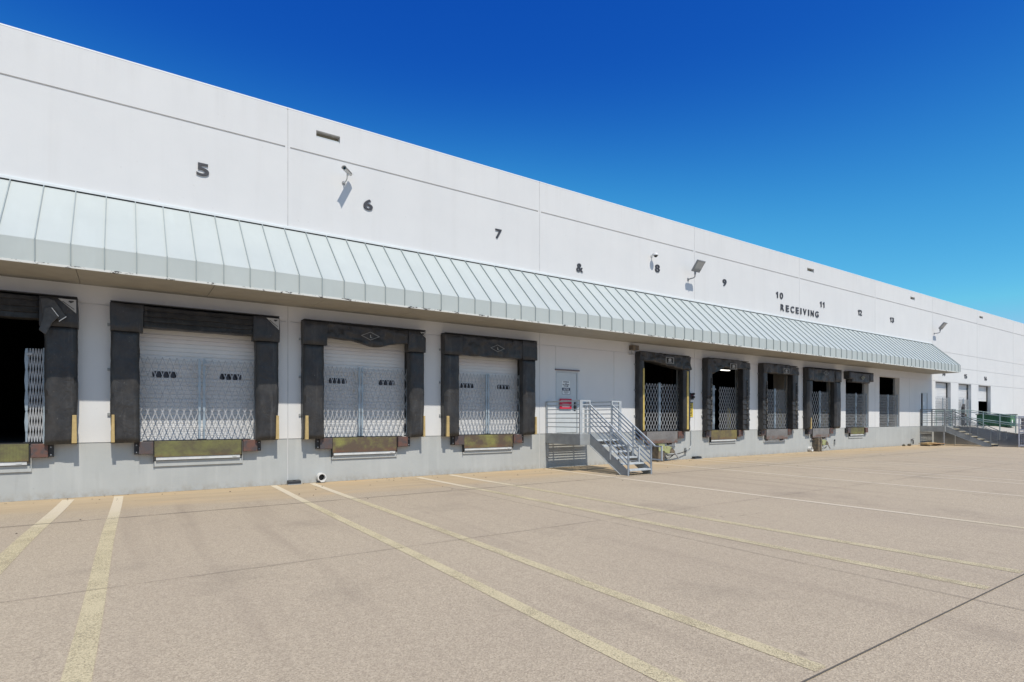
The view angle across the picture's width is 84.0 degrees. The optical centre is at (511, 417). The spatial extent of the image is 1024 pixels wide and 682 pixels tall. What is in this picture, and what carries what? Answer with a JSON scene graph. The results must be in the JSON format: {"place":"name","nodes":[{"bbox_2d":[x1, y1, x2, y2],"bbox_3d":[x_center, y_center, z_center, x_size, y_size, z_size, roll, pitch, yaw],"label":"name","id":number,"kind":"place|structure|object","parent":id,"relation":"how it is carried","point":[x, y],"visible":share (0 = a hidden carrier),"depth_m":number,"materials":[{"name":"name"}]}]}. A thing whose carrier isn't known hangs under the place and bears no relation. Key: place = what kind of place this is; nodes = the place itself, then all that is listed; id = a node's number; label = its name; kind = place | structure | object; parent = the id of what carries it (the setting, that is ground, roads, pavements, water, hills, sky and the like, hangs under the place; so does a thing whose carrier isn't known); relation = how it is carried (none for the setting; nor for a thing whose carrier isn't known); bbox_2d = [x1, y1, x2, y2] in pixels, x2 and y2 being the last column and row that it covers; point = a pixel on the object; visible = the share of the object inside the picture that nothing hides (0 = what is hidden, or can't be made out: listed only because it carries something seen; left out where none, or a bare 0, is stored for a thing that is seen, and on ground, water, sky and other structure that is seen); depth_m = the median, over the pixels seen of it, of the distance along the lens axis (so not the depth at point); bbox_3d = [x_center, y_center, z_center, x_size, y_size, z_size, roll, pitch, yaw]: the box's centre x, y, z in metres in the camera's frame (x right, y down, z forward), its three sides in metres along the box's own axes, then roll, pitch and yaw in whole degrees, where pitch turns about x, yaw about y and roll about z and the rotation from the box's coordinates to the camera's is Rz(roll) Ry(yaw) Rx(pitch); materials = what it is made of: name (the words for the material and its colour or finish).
{"place":"outdoors","nodes":[
{"label":"outdoors","id":0,"kind":"place"},
{"bbox_2d":[0,444,1023,681],"bbox_3d":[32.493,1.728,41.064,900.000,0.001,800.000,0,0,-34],"label":"concrete yard","id":1,"kind":"structure","parent":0,"point":[388,614],"depth_m":6.20,"materials":[{"name":"beige concrete"}]},
{"bbox_2d":[0,499,73,573],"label":"road marking","id":2,"kind":"object","parent":1,"relation":"on","point":[55,512],"visible":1,"depth_m":8.42,"materials":[{"name":"yellow paint"}]},
{"bbox_2d":[61,496,122,681],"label":"road marking","id":3,"kind":"object","parent":1,"relation":"on","point":[102,576],"visible":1,"depth_m":5.07,"materials":[{"name":"yellow paint"}]},
{"bbox_2d":[287,480,301,484],"bbox_3d":[-5.678,1.671,14.825,0.340,0.116,0.215,0,0,-34],"label":"bait box","id":4,"kind":"object","parent":1,"relation":"on","point":[293,482],"visible":1,"depth_m":14.76,"materials":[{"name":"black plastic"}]},
{"bbox_2d":[271,485,685,681],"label":"road marking","id":5,"kind":"object","parent":1,"relation":"on","point":[522,607],"visible":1,"depth_m":5.10,"materials":[{"name":"yellow paint"}]},
{"bbox_2d":[8,448,969,526],"bbox_3d":[6.475,1.720,18.877,56.001,0.001,0.049,0,0,-34],"label":"slab joint","id":6,"kind":"object","parent":1,"relation":"on","point":[403,494],"visible":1,"depth_m":12.47,"materials":[{"name":"grey"}]},
{"bbox_2d":[5,463,1012,601],"bbox_3d":[15.819,1.720,19.385,72.007,0.001,0.024,0,0,-34],"label":"slab joint","id":7,"kind":"object","parent":1,"relation":"on","point":[407,546],"visible":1,"depth_m":7.25,"materials":[{"name":"brown"}]},
{"bbox_2d":[0,23,1023,501],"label":"warehouse","id":8,"kind":"structure","parent":1,"relation":"on","point":[78,117],"depth_m":16.55,"materials":[{"name":"white paint"}]},
{"bbox_2d":[0,442,42,472],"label":"dock leveler","id":9,"kind":"object","parent":8,"relation":"attached to","point":[11,454],"visible":0.99,"depth_m":11.74,"materials":[{"name":"metal"}]},
{"bbox_2d":[23,348,44,442],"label":"scissor gate","id":10,"kind":"structure","parent":8,"relation":"attached to","point":[27,394],"depth_m":12.05,"materials":[{"name":"metal"}]},
{"bbox_2d":[0,290,78,444],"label":"dock seal","id":11,"kind":"object","parent":8,"relation":"attached to","point":[56,317],"visible":1,"depth_m":11.95,"materials":[{"name":"black plastic"}]},
{"bbox_2d":[31,444,53,457],"bbox_3d":[-9.899,0.691,11.989,0.380,0.295,0.147,0,0,-34],"label":"dock bumper","id":12,"kind":"object","parent":8,"relation":"attached to","point":[40,451],"visible":0.84,"depth_m":11.93,"materials":[{"name":"rubber"}]},
{"bbox_2d":[134,441,152,454],"bbox_3d":[-8.411,0.691,13.006,0.375,0.295,0.147,0,0,-34],"label":"dock bumper","id":13,"kind":"object","parent":8,"relation":"attached to","point":[141,448],"visible":0.81,"depth_m":12.94,"materials":[{"name":"rubber"}]},
{"bbox_2d":[107,300,279,442],"bbox_3d":[-7.439,-1.006,13.543,3.578,3.145,0.360,0,0,-34],"label":"dock seal","id":14,"kind":"object","parent":8,"relation":"attached to","point":[129,322],"visible":1,"depth_m":13.14,"materials":[{"name":"black plastic"}]},
{"bbox_2d":[143,438,248,466],"bbox_3d":[-7.574,0.825,13.762,2.270,0.603,0.370,0,0,-34],"label":"dock leveler","id":15,"kind":"object","parent":8,"relation":"attached to","point":[225,451],"visible":1,"depth_m":13.61,"materials":[{"name":"metal"}]},
{"bbox_2d":[139,328,253,440],"bbox_3d":[-7.679,-1.012,13.943,2.800,3.090,0.056,0,0,-34],"label":"overhead door","id":16,"kind":"structure","parent":8,"relation":"in","point":[181,345],"depth_m":13.87,"materials":[{"name":"white metal"}]},
{"bbox_2d":[140,356,254,439],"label":"scissor gate","id":17,"kind":"structure","parent":8,"relation":"attached to","point":[204,394],"depth_m":13.77,"materials":[{"name":"metal"}]},
{"bbox_2d":[196,162,208,175],"bbox_3d":[-7.460,-5.992,13.729,0.270,0.300,0.028,0,0,-34],"label":"wall number","id":18,"kind":"object","parent":8,"relation":"attached to","point":[200,165],"depth_m":13.71,"materials":[{"name":"grey plastic"}]},
{"bbox_2d":[242,439,260,450],"bbox_3d":[-6.537,0.691,14.287,0.425,0.295,0.147,0,0,-34],"label":"dock bumper","id":19,"kind":"object","parent":8,"relation":"attached to","point":[251,445],"visible":0.84,"depth_m":14.22,"materials":[{"name":"brown rubber"}]},
{"bbox_2d":[315,472,325,481],"bbox_3d":[-5.127,1.589,15.277,0.270,0.267,0.310,0,0,-34],"label":"drain outlet","id":20,"kind":"object","parent":8,"relation":"attached to","point":[320,476],"visible":1,"depth_m":15.25,"materials":[{"name":"white plastic"}]},
{"bbox_2d":[315,438,331,448],"bbox_3d":[-5.055,0.691,15.300,0.425,0.295,0.147,0,0,-34],"label":"dock bumper","id":21,"kind":"object","parent":8,"relation":"attached to","point":[325,443],"visible":0.89,"depth_m":15.22,"materials":[{"name":"rubber"}]},
{"bbox_2d":[341,165,353,184],"bbox_3d":[-4.536,-6.584,15.431,0.329,0.322,0.532,0,0,6],"label":"security camera","id":22,"kind":"object","parent":8,"relation":"attached to","point":[347,170],"visible":1,"depth_m":15.42,"materials":[{"name":"white plastic"}]},
{"bbox_2d":[324,436,396,458],"bbox_3d":[-4.193,0.825,16.073,2.280,0.603,0.370,0,0,-34],"label":"dock leveler","id":23,"kind":"object","parent":8,"relation":"attached to","point":[352,447],"visible":0.99,"depth_m":15.91,"materials":[{"name":"metal"}]},
{"bbox_2d":[299,319,425,438],"bbox_3d":[-4.056,-1.006,15.842,3.536,3.146,0.383,0,0,-34],"label":"dock seal","id":24,"kind":"object","parent":8,"relation":"attached to","point":[315,334],"visible":1,"depth_m":15.40,"materials":[{"name":"black plastic"}]},
{"bbox_2d":[324,338,403,436],"bbox_3d":[-4.286,-1.012,16.263,2.800,3.090,0.056,0,0,-34],"label":"overhead door","id":25,"kind":"structure","parent":8,"relation":"in","point":[339,353],"depth_m":16.30,"materials":[{"name":"white metal"}]},
{"bbox_2d":[324,366,406,436],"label":"scissor gate","id":26,"kind":"structure","parent":8,"relation":"attached to","point":[362,400],"depth_m":16.04,"materials":[{"name":"metal"}]},
{"bbox_2d":[363,200,372,209],"bbox_3d":[-4.059,-6.016,16.054,0.270,0.300,0.028,0,0,-34],"label":"wall number","id":27,"kind":"object","parent":8,"relation":"attached to","point":[365,204],"depth_m":16.03,"materials":[{"name":"grey plastic"}]},
{"bbox_2d":[397,436,409,446],"bbox_3d":[-3.167,0.691,16.591,0.400,0.295,0.147,0,0,-34],"label":"dock bumper","id":28,"kind":"object","parent":8,"relation":"attached to","point":[403,441],"visible":1,"depth_m":16.52,"materials":[{"name":"brown rubber"}]},
{"bbox_2d":[450,435,463,444],"bbox_3d":[-1.687,0.691,17.603,0.425,0.295,0.147,0,0,-34],"label":"dock bumper","id":29,"kind":"object","parent":8,"relation":"attached to","point":[457,440],"visible":0.9,"depth_m":17.53,"materials":[{"name":"rubber"}]},
{"bbox_2d":[0,174,959,373],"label":"canopy","id":30,"kind":"object","parent":8,"relation":"attached to","point":[195,244],"visible":1,"depth_m":14.85,"materials":[{"name":"grey metal"}]},
{"bbox_2d":[459,434,512,453],"bbox_3d":[-0.829,0.825,18.373,2.270,0.603,0.370,0,0,-34],"label":"dock leveler","id":31,"kind":"object","parent":8,"relation":"attached to","point":[479,443],"visible":0.98,"depth_m":18.21,"materials":[{"name":"metal"}]},
{"bbox_2d":[439,332,536,436],"bbox_3d":[-0.663,-1.006,18.161,3.515,3.145,0.383,0,0,-34],"label":"dock seal","id":32,"kind":"object","parent":8,"relation":"attached to","point":[454,346],"visible":1,"depth_m":17.87,"materials":[{"name":"black plastic"}]},
{"bbox_2d":[459,355,516,433],"bbox_3d":[-0.894,-1.012,18.582,2.800,3.090,0.056,0,0,-34],"label":"overhead door","id":33,"kind":"structure","parent":8,"relation":"in","point":[478,365],"depth_m":18.63,"materials":[{"name":"white metal"}]},
{"bbox_2d":[459,373,519,433],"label":"scissor gate","id":34,"kind":"structure","parent":8,"relation":"attached to","point":[486,412],"depth_m":18.42,"materials":[{"name":"metal"}]},
{"bbox_2d":[513,434,523,442],"bbox_3d":[0.197,0.691,18.891,0.430,0.295,0.147,0,0,-34],"label":"dock bumper","id":35,"kind":"object","parent":8,"relation":"attached to","point":[518,438],"visible":1,"depth_m":18.81,"materials":[{"name":"brown rubber"}]},
{"bbox_2d":[560,399,571,408],"bbox_3d":[1.900,-0.501,20.139,0.540,0.360,0.007,0,0,-34],"label":"red sign","id":36,"kind":"object","parent":8,"relation":"attached to","point":[567,405],"visible":0.69,"depth_m":20.13,"materials":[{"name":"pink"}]},
{"bbox_2d":[557,372,575,432],"bbox_3d":[1.949,-0.542,20.201,0.920,2.120,0.128,0,0,-34],"label":"personnel door","id":37,"kind":"structure","parent":8,"relation":"in","point":[571,377],"depth_m":20.21,"materials":[{"name":"grey paint"}]},
{"bbox_2d":[562,381,569,386],"bbox_3d":[1.917,-1.202,20.195,0.360,0.230,0.010,0,0,-34],"label":"direction sign","id":38,"kind":"object","parent":37,"relation":"attached to","point":[565,383],"visible":1,"depth_m":20.19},
{"bbox_2d":[562,388,569,393],"bbox_3d":[1.922,-0.952,20.196,0.370,0.230,0.012,0,0,-34],"label":"notice sign","id":39,"kind":"object","parent":37,"relation":"attached to","point":[565,390],"visible":1,"depth_m":20.19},
{"bbox_2d":[576,263,582,271],"bbox_3d":[2.438,-5.412,20.496,0.310,0.300,0.028,0,0,-34],"label":"wall ampersand","id":40,"kind":"object","parent":8,"relation":"attached to","point":[578,266],"depth_m":20.47,"materials":[{"name":"grey plastic"}]},
{"bbox_2d":[629,345,638,354],"bbox_3d":[4.676,-2.608,21.912,0.386,0.367,0.218,0,0,-34],"label":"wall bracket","id":41,"kind":"object","parent":8,"relation":"attached to","point":[633,347],"depth_m":21.85,"materials":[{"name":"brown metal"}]},
{"bbox_2d":[636,432,645,438],"bbox_3d":[5.022,0.691,22.190,0.420,0.295,0.147,0,0,-34],"label":"dock bumper","id":42,"kind":"object","parent":8,"relation":"attached to","point":[638,436],"visible":0.6,"depth_m":22.09,"materials":[{"name":"rubber"}]},
{"bbox_2d":[655,264,659,271],"bbox_3d":[5.830,-6.002,22.816,0.270,0.300,0.028,0,0,-34],"label":"wall number","id":43,"kind":"object","parent":8,"relation":"attached to","point":[656,267],"depth_m":22.80,"materials":[{"name":"grey plastic"}]},
{"bbox_2d":[644,431,677,446],"bbox_3d":[5.909,0.836,22.949,2.260,0.625,0.420,0,0,-34],"label":"dock leveler","id":44,"kind":"object","parent":8,"relation":"attached to","point":[667,438],"visible":0.91,"depth_m":22.81,"materials":[{"name":"metal"}]},
{"bbox_2d":[645,383,678,430],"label":"scissor gate","id":45,"kind":"structure","parent":8,"relation":"attached to","point":[659,406],"depth_m":23.05,"materials":[{"name":"metal"}]},
{"bbox_2d":[634,351,691,431],"bbox_3d":[6.112,-1.008,22.775,3.070,3.147,0.413,0,0,-34],"label":"dock seal","id":46,"kind":"object","parent":8,"relation":"attached to","point":[681,364],"visible":0.99,"depth_m":22.63,"materials":[{"name":"black plastic"}]},
{"bbox_2d":[678,431,683,437],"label":"dock bumper","id":47,"kind":"object","parent":8,"relation":"attached to","point":[680,434],"visible":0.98,"depth_m":23.41,"materials":[{"name":"brown rubber"}]},
{"bbox_2d":[684,430,691,452],"bbox_3d":[7.382,0.979,23.840,0.418,0.940,0.088,0,0,-34],"label":"conduit","id":48,"kind":"object","parent":8,"relation":"attached to","point":[685,449],"visible":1,"depth_m":23.91,"materials":[{"name":"grey metal"}]},
{"bbox_2d":[690,402,692,416],"bbox_3d":[7.548,-0.351,23.989,0.260,0.620,0.010,0,0,-34],"label":"caution sign","id":49,"kind":"object","parent":8,"relation":"attached to","point":[691,409],"visible":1,"depth_m":24.00,"materials":[{"name":"yellow plastic"}]},
{"bbox_2d":[690,393,694,399],"bbox_3d":[7.557,-0.916,23.887,0.200,0.289,0.208,0,0,-34],"label":"signal lamp","id":50,"kind":"object","parent":8,"relation":"attached to","point":[692,396],"visible":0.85,"depth_m":23.84,"materials":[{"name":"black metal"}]},
{"bbox_2d":[687,259,705,280],"bbox_3d":[7.614,-6.132,23.644,0.500,0.720,0.674,0,0,-34],"label":"flood lamp","id":51,"kind":"object","parent":8,"relation":"attached to","point":[698,265],"visible":1,"depth_m":23.50,"materials":[{"name":"grey metal"}]},
{"bbox_2d":[702,431,710,436],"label":"dock bumper","id":52,"kind":"object","parent":8,"relation":"attached to","point":[706,433],"visible":0.89,"depth_m":24.40,"materials":[{"name":"rubber"}]},
{"bbox_2d":[709,429,737,443],"bbox_3d":[9.279,0.825,25.284,2.280,0.603,0.370,0,0,-34],"label":"dock leveler","id":53,"kind":"object","parent":8,"relation":"attached to","point":[725,436],"visible":0.93,"depth_m":25.15,"materials":[{"name":"metal"}]},
{"bbox_2d":[712,385,737,429],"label":"scissor gate","id":54,"kind":"structure","parent":8,"relation":"attached to","point":[713,405],"depth_m":25.44,"materials":[{"name":"metal"}]},
{"bbox_2d":[701,357,749,430],"bbox_3d":[9.536,-1.009,25.119,3.194,3.146,0.408,0,0,-34],"label":"dock seal","id":55,"kind":"object","parent":8,"relation":"attached to","point":[710,366],"visible":1,"depth_m":24.86,"materials":[{"name":"black plastic"}]},
{"bbox_2d":[727,408,730,428],"bbox_3d":[10.194,0.029,26.727,0.280,1.020,0.280,0,0,-34],"label":"guard post","id":56,"kind":"object","parent":8,"relation":"in","point":[728,415],"visible":0.59,"depth_m":26.66,"materials":[{"name":"grey metal"}]},
{"bbox_2d":[737,430,742,435],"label":"dock bumper","id":57,"kind":"object","parent":8,"relation":"attached to","point":[739,432],"visible":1,"depth_m":25.73,"materials":[{"name":"brown rubber"}]},
{"bbox_2d":[758,430,765,435],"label":"dock bumper","id":58,"kind":"object","parent":8,"relation":"attached to","point":[761,432],"visible":0.94,"depth_m":26.70,"materials":[{"name":"rubber"}]},
{"bbox_2d":[763,428,787,441],"bbox_3d":[12.653,0.836,27.560,2.240,0.625,0.420,0,0,-34],"label":"dock leveler","id":59,"kind":"object","parent":8,"relation":"attached to","point":[776,435],"visible":1,"depth_m":27.39,"materials":[{"name":"metal"}]},
{"bbox_2d":[757,363,798,429],"bbox_3d":[12.924,-1.009,27.435,3.156,3.146,0.408,0,0,-34],"label":"dock seal","id":60,"kind":"object","parent":8,"relation":"attached to","point":[791,372],"visible":1,"depth_m":27.03,"materials":[{"name":"black plastic"}]},
{"bbox_2d":[768,389,787,428],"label":"scissor gate","id":61,"kind":"structure","parent":8,"relation":"attached to","point":[775,407],"depth_m":27.81,"materials":[{"name":"metal"}]},
{"bbox_2d":[778,409,781,428],"bbox_3d":[13.744,0.029,29.154,0.280,1.020,0.280,0,0,-34],"label":"guard post","id":62,"kind":"object","parent":8,"relation":"in","point":[780,418],"visible":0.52,"depth_m":29.07,"materials":[{"name":"grey metal"}]},
{"bbox_2d":[780,304,818,316],"bbox_3d":[14.590,-5.412,28.803,3.550,0.310,0.030,0,0,-34],"label":"sign lettering","id":63,"kind":"object","parent":8,"relation":"attached to","point":[811,312],"visible":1,"depth_m":28.81,"materials":[{"name":"grey plastic"}]},
{"bbox_2d":[805,429,811,433],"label":"dock bumper","id":64,"kind":"object","parent":8,"relation":"attached to","point":[808,431],"visible":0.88,"depth_m":29.05,"materials":[{"name":"rubber"}]},
{"bbox_2d":[810,428,828,439],"bbox_3d":[16.017,0.836,29.860,2.090,0.625,0.420,0,0,-34],"label":"dock leveler","id":65,"kind":"object","parent":8,"relation":"attached to","point":[823,433],"visible":0.98,"depth_m":29.64,"materials":[{"name":"metal"}]},
{"bbox_2d":[812,391,829,427],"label":"scissor gate","id":66,"kind":"structure","parent":8,"relation":"attached to","point":[820,407],"depth_m":30.18,"materials":[{"name":"metal"}]},
{"bbox_2d":[802,367,841,428],"bbox_3d":[16.267,-1.007,29.736,3.392,3.143,0.383,0,0,-34],"label":"dock seal","id":67,"kind":"object","parent":8,"relation":"attached to","point":[833,377],"visible":1,"depth_m":29.55,"materials":[{"name":"black plastic"}]},
{"bbox_2d":[821,410,826,427],"bbox_3d":[17.376,0.029,31.637,0.280,1.020,0.280,0,0,-34],"label":"guard post","id":68,"kind":"object","parent":8,"relation":"in","point":[824,419],"visible":0.55,"depth_m":31.57,"materials":[{"name":"grey metal"}]},
{"bbox_2d":[845,428,850,432],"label":"dock bumper","id":69,"kind":"object","parent":8,"relation":"attached to","point":[847,430],"visible":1,"depth_m":31.35,"materials":[{"name":"rubber"}]},
{"bbox_2d":[846,427,863,437],"bbox_3d":[19.326,0.825,32.153,2.040,0.603,0.370,0,0,-34],"label":"dock leveler","id":70,"kind":"object","parent":8,"relation":"attached to","point":[859,431],"visible":0.98,"depth_m":32.00,"materials":[{"name":"metal"}]},
{"bbox_2d":[846,393,866,426],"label":"scissor gate","id":71,"kind":"structure","parent":8,"relation":"attached to","point":[855,410],"depth_m":32.30,"materials":[{"name":"metal"}]},
{"bbox_2d":[844,371,873,383],"bbox_3d":[19.521,-2.269,31.970,2.819,0.605,0.368,0,0,-34],"label":"dock seal header","id":72,"kind":"object","parent":8,"relation":"attached to","point":[858,377],"visible":1,"depth_m":31.70,"materials":[{"name":"black plastic"}]},
{"bbox_2d":[879,394,897,426],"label":"scissor gate","id":73,"kind":"structure","parent":8,"relation":"attached to","point":[887,410],"depth_m":34.57,"materials":[{"name":"metal"}]},
{"bbox_2d":[922,393,926,425],"bbox_3d":[27.174,-0.546,37.488,0.620,2.130,0.051,0,0,-34],"label":"personnel door","id":74,"kind":"structure","parent":8,"relation":"in","point":[924,396],"depth_m":37.44,"materials":[{"name":"grey paint"}]},
{"bbox_2d":[935,382,945,425],"bbox_3d":[29.479,-1.012,39.351,2.750,3.090,0.050,0,0,-34],"label":"overhead door","id":75,"kind":"structure","parent":8,"relation":"in","point":[940,388],"depth_m":39.44,"materials":[{"name":"white metal"}]},
{"bbox_2d":[934,322,947,333],"bbox_3d":[28.574,-5.982,37.974,0.500,0.720,0.674,0,0,-34],"label":"flood lamp","id":76,"kind":"object","parent":8,"relation":"attached to","point":[942,326],"visible":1,"depth_m":37.80,"materials":[{"name":"grey metal"}]},
{"bbox_2d":[935,397,948,425],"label":"scissor gate","id":77,"kind":"structure","parent":8,"relation":"attached to","point":[942,406],"depth_m":39.30,"materials":[{"name":"metal"}]},
{"bbox_2d":[958,384,966,423],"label":"overhead door","id":78,"kind":"structure","parent":8,"relation":"in","point":[962,389],"depth_m":41.78,"materials":[{"name":"white metal"}]},
{"bbox_2d":[958,398,969,424],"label":"scissor gate","id":79,"kind":"structure","parent":8,"relation":"attached to","point":[963,399],"depth_m":41.66,"materials":[{"name":"metal"}]},
{"bbox_2d":[978,386,985,400],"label":"overhead door","id":80,"kind":"structure","parent":8,"relation":"in","point":[981,390],"depth_m":43.99,"materials":[{"name":"white metal"}]},
{"bbox_2d":[310,483,825,671],"bbox_3d":[-1.568,1.724,9.461,0.174,0.001,13.333,0,0,-34],"label":"road marking","id":81,"kind":"object","parent":1,"relation":"on","point":[756,645],"visible":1,"depth_m":5.35,"materials":[{"name":"yellow paint"}]},
{"bbox_2d":[545,400,662,475],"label":"steel staircase","id":82,"kind":"structure","parent":1,"relation":"on","point":[594,440],"depth_m":18.22,"materials":[{"name":"grey metal"}]},
{"bbox_2d":[652,444,678,461],"bbox_3d":[6.164,1.381,22.827,1.174,0.695,0.382,0,0,-34],"label":"vehicle restraint","id":83,"kind":"object","parent":1,"relation":"on","point":[656,452],"visible":0.87,"depth_m":22.55,"materials":[{"name":"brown metal"}]},
{"bbox_2d":[691,456,701,458],"bbox_3d":[7.811,1.671,24.047,0.460,0.116,0.215,0,0,-34],"label":"bait box","id":84,"kind":"object","parent":1,"relation":"on","point":[696,457],"visible":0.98,"depth_m":23.97,"materials":[{"name":"black plastic"}]},
{"bbox_2d":[416,477,990,588],"bbox_3d":[1.051,1.724,11.167,0.194,0.001,13.173,0,0,-35],"label":"road marking","id":85,"kind":"object","parent":1,"relation":"on","point":[826,556],"visible":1,"depth_m":7.79,"materials":[{"name":"yellow paint"}]},
{"bbox_2d":[411,479,1022,609],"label":"slab joint","id":86,"kind":"object","parent":1,"relation":"on","point":[754,552],"visible":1,"depth_m":7.07,"materials":[{"name":"brown"}]},
{"bbox_2d":[451,475,1022,572],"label":"road marking","id":87,"kind":"object","parent":1,"relation":"on","point":[917,554],"visible":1,"depth_m":8.42,"materials":[{"name":"yellow paint"}]},
{"bbox_2d":[548,469,1023,527],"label":"road marking","id":88,"kind":"object","parent":1,"relation":"on","point":[813,501],"visible":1,"depth_m":11.47,"materials":[{"name":"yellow paint"}]},
{"bbox_2d":[812,437,830,451],"bbox_3d":[16.122,1.369,29.635,1.170,0.720,0.382,0,0,-34],"label":"vehicle restraint","id":89,"kind":"object","parent":1,"relation":"on","point":[818,444],"visible":1,"depth_m":29.35,"materials":[{"name":"brown metal"}]},
{"bbox_2d":[655,463,1019,495],"bbox_3d":[8.754,1.724,16.476,0.154,0.001,12.609,0,0,-33],"label":"road marking","id":90,"kind":"object","parent":1,"relation":"on","point":[849,480],"visible":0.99,"depth_m":15.44,"materials":[{"name":"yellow paint"}]},
{"bbox_2d":[801,574,1023,681],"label":"slab joint","id":91,"kind":"object","parent":1,"relation":"on","point":[902,632],"visible":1,"depth_m":4.50,"materials":[{"name":"brown"}]},
{"bbox_2d":[818,452,1018,462],"bbox_3d":[18.637,1.724,23.414,0.154,0.001,12.904,0,0,-33],"label":"road marking","id":92,"kind":"object","parent":1,"relation":"on","point":[919,457],"visible":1,"depth_m":24.82,"materials":[{"name":"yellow paint"}]},
{"bbox_2d":[919,442,944,445],"bbox_3d":[26.230,1.643,35.616,2.017,0.172,0.799,0,0,-34],"label":"board pile","id":93,"kind":"object","parent":1,"relation":"on","point":[928,444],"visible":0.99,"depth_m":35.30,"materials":[{"name":"brown wood"}]},
{"bbox_2d":[934,425,1023,446],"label":"concrete ramp","id":94,"kind":"structure","parent":1,"relation":"on","point":[1012,438],"depth_m":36.47,"materials":[{"name":"grey concrete"}]},
{"bbox_2d":[961,404,966,425],"bbox_3d":[31.270,-0.208,39.365,0.654,1.494,0.275,0,0,-34],"label":"hand truck","id":95,"kind":"object","parent":94,"relation":"on","point":[963,408],"visible":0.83,"depth_m":39.20,"materials":[{"name":"grey metal"}]},
{"bbox_2d":[935,410,1020,432],"bbox_3d":[30.660,0.495,34.976,0.064,2.046,7.882,0,0,-34],"label":"ramp railing","id":96,"kind":"object","parent":94,"relation":"on","point":[999,421],"visible":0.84,"depth_m":36.07,"materials":[{"name":"grey metal"}]},
{"bbox_2d":[975,414,1017,427],"bbox_3d":[34.041,0.199,39.997,1.450,0.940,1.950,0,0,-34],"label":"dumpster","id":97,"kind":"object","parent":94,"relation":"on","point":[996,418],"visible":0.66,"depth_m":39.46,"materials":[{"name":"green paint"}]},
{"bbox_2d":[1018,432,1023,446],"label":"steel cage","id":98,"kind":"object","parent":1,"relation":"on","point":[1022,440],"visible":1,"depth_m":33.53,"materials":[{"name":"grey metal"}]},
{"bbox_2d":[1018,416,1023,431],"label":"steel cage","id":99,"kind":"object","parent":98,"relation":"on","point":[1021,424],"visible":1,"depth_m":33.53,"materials":[{"name":"grey metal"}]},
{"bbox_2d":[0,0,1023,323],"label":"sky","id":100,"kind":"structure","parent":0,"point":[879,140],"materials":[{"name":"blue"}]},
{"bbox_2d":[920,409,1006,446],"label":"steel staircase","id":101,"kind":"structure","parent":0,"point":[954,430],"depth_m":35.75,"materials":[{"name":"grey metal"}]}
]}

